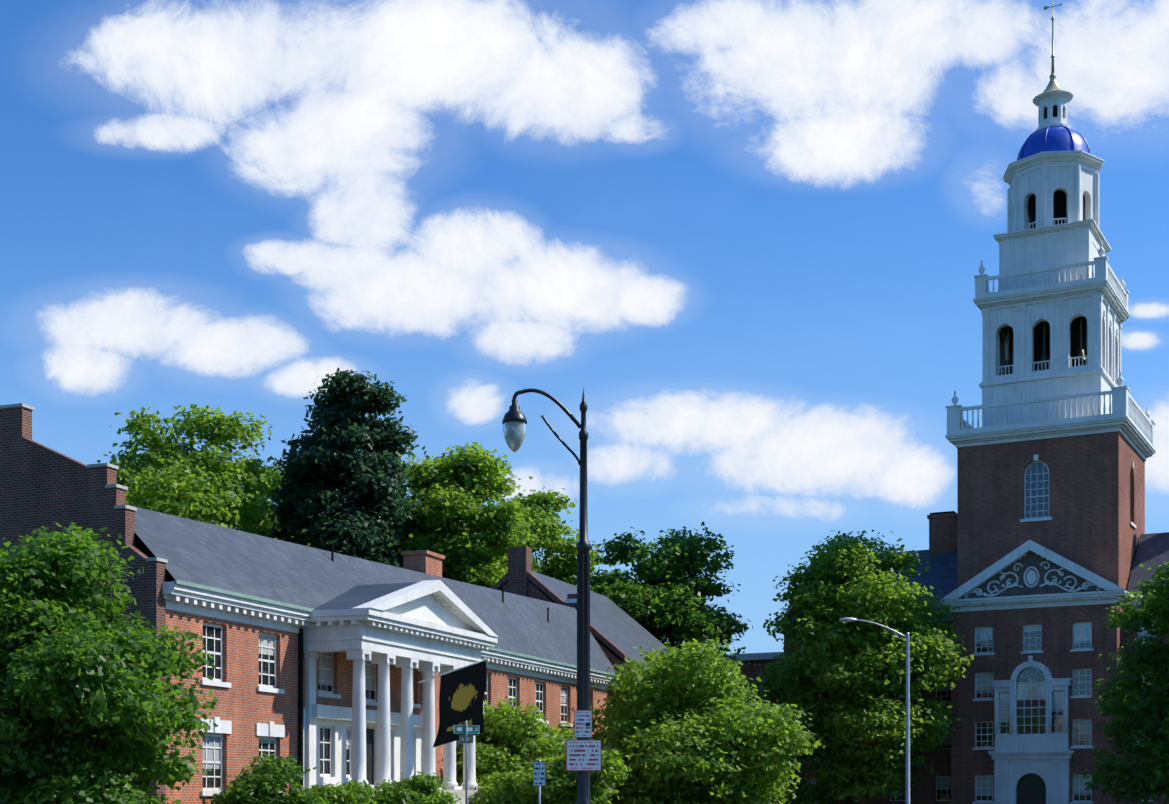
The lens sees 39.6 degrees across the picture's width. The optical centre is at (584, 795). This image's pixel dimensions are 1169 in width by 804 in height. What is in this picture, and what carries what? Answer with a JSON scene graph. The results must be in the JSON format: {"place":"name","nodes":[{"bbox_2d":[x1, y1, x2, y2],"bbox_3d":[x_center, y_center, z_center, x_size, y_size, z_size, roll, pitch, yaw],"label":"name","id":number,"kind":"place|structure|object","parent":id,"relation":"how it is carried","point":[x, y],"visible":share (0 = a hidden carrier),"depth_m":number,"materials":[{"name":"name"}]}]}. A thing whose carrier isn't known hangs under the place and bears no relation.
{"place":"outdoors","nodes":[
{"label":"outdoors","id":0,"kind":"place"},
{"bbox_2d":[0,0,1168,653],"label":"sky","id":1,"kind":"structure","parent":0,"point":[754,236],"materials":[{"name":"blue"}]},
{"bbox_2d":[945,0,1155,589],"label":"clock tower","id":2,"kind":"structure","parent":0,"point":[1055,450],"depth_m":100.42,"materials":[{"name":"white paint"}]},
{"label":"street and pavements","id":3,"kind":"structure","parent":0,"visible":0},
{"bbox_2d":[0,522,217,803],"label":"tree","id":4,"kind":"object","parent":3,"relation":"on","point":[72,726],"visible":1,"depth_m":36.46,"materials":[{"name":"green plant"}]},
{"bbox_2d":[210,753,337,803],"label":"bush","id":5,"kind":"object","parent":3,"relation":"on","point":[262,786],"visible":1,"depth_m":46.84,"materials":[{"name":"green plant"}]},
{"bbox_2d":[300,780,385,803],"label":"bush","id":6,"kind":"object","parent":3,"relation":"on","point":[356,792],"visible":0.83,"depth_m":49.49,"materials":[{"name":"green plant"}]},
{"bbox_2d":[373,771,461,803],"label":"bush","id":7,"kind":"object","parent":3,"relation":"on","point":[420,789],"visible":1,"depth_m":50.91,"materials":[{"name":"green plant"}]},
{"bbox_2d":[454,721,478,803],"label":"street name sign","id":8,"kind":"object","parent":3,"relation":"on","point":[466,729],"visible":1,"depth_m":46.12,"materials":[{"name":"green metal"}]},
{"bbox_2d":[468,772,547,803],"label":"bush","id":9,"kind":"object","parent":3,"relation":"on","point":[501,789],"visible":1,"depth_m":57.97,"materials":[{"name":"green plant"}]},
{"bbox_2d":[533,760,545,803],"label":"parking sign","id":10,"kind":"object","parent":3,"relation":"on","point":[539,773],"visible":1,"depth_m":40.01,"materials":[{"name":"white metal"}]},
{"bbox_2d":[502,387,601,803],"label":"ornate lamp post","id":11,"kind":"object","parent":3,"relation":"on","point":[583,755],"visible":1,"depth_m":28.92,"materials":[{"name":"black metal"}]},
{"bbox_2d":[504,735,633,803],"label":"shrub","id":12,"kind":"object","parent":3,"relation":"on","point":[560,787],"visible":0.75,"depth_m":57.30,"materials":[{"name":"green plant"}]},
{"bbox_2d":[590,638,824,803],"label":"tree","id":13,"kind":"object","parent":3,"relation":"on","point":[679,740],"visible":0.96,"depth_m":70.87,"materials":[{"name":"green plant"}]},
{"bbox_2d":[839,617,909,803],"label":"cobra street light","id":14,"kind":"object","parent":3,"relation":"on","point":[907,764],"visible":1,"depth_m":69.53,"materials":[{"name":"white metal"}]},
{"label":"ground","id":15,"kind":"structure","parent":0,"visible":0},
{"bbox_2d":[97,403,308,545],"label":"tree","id":16,"kind":"object","parent":15,"relation":"on","point":[183,485],"visible":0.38,"depth_m":83.50,"materials":[{"name":"green plant"}]},
{"bbox_2d":[227,460,310,545],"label":"tree","id":17,"kind":"object","parent":15,"relation":"on","point":[266,522],"depth_m":95.59,"materials":[{"name":"green plant"}]},
{"bbox_2d":[0,403,618,803],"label":"brick building","id":18,"kind":"structure","parent":15,"relation":"on","point":[325,662],"depth_m":51.61,"materials":[{"name":"brick"}]},
{"bbox_2d":[419,658,486,746],"bbox_3d":[-4.499,-3.132,54.721,2.699,3.032,0.659,0,0,21],"label":"club flag","id":19,"kind":"object","parent":18,"relation":"attached to","point":[461,694],"visible":0.96,"depth_m":54.83,"materials":[{"name":"fabric"}]},
{"bbox_2d":[260,367,426,567],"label":"pine tree","id":20,"kind":"object","parent":15,"relation":"on","point":[341,493],"visible":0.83,"depth_m":84.74,"materials":[{"name":"green plant"}]},
{"bbox_2d":[387,442,547,587],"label":"tree","id":21,"kind":"object","parent":15,"relation":"on","point":[458,489],"visible":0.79,"depth_m":88.15,"materials":[{"name":"green plant"}]},
{"bbox_2d":[485,530,540,571],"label":"tree","id":22,"kind":"object","parent":15,"relation":"on","point":[532,558],"depth_m":112.71,"materials":[{"name":"green plant"}]},
{"bbox_2d":[456,696,610,802],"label":"tree","id":23,"kind":"object","parent":15,"relation":"on","point":[498,749],"visible":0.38,"depth_m":62.45,"materials":[{"name":"green plant"}]},
{"bbox_2d":[488,487,611,584],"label":"tree","id":24,"kind":"object","parent":15,"relation":"on","point":[540,514],"visible":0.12,"depth_m":107.01,"materials":[{"name":"green plant"}]},
{"bbox_2d":[491,546,680,797],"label":"neighbour house","id":25,"kind":"structure","parent":15,"relation":"on","point":[618,633],"depth_m":81.83,"materials":[{"name":"brick"}]},
{"bbox_2d":[563,522,752,678],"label":"tree","id":26,"kind":"object","parent":15,"relation":"on","point":[664,600],"visible":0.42,"depth_m":97.50,"materials":[{"name":"green plant"}]},
{"bbox_2d":[747,530,973,803],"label":"tree","id":27,"kind":"object","parent":15,"relation":"on","point":[852,665],"visible":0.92,"depth_m":95.67,"materials":[{"name":"green plant"}]},
{"bbox_2d":[704,511,1168,803],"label":"brick building","id":28,"kind":"structure","parent":15,"relation":"on","point":[1032,620],"depth_m":98.38,"materials":[{"name":"red brick"}]},
{"bbox_2d":[1079,561,1168,803],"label":"tree","id":29,"kind":"object","parent":15,"relation":"on","point":[1144,705],"visible":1,"depth_m":81.46,"materials":[{"name":"green plant"}]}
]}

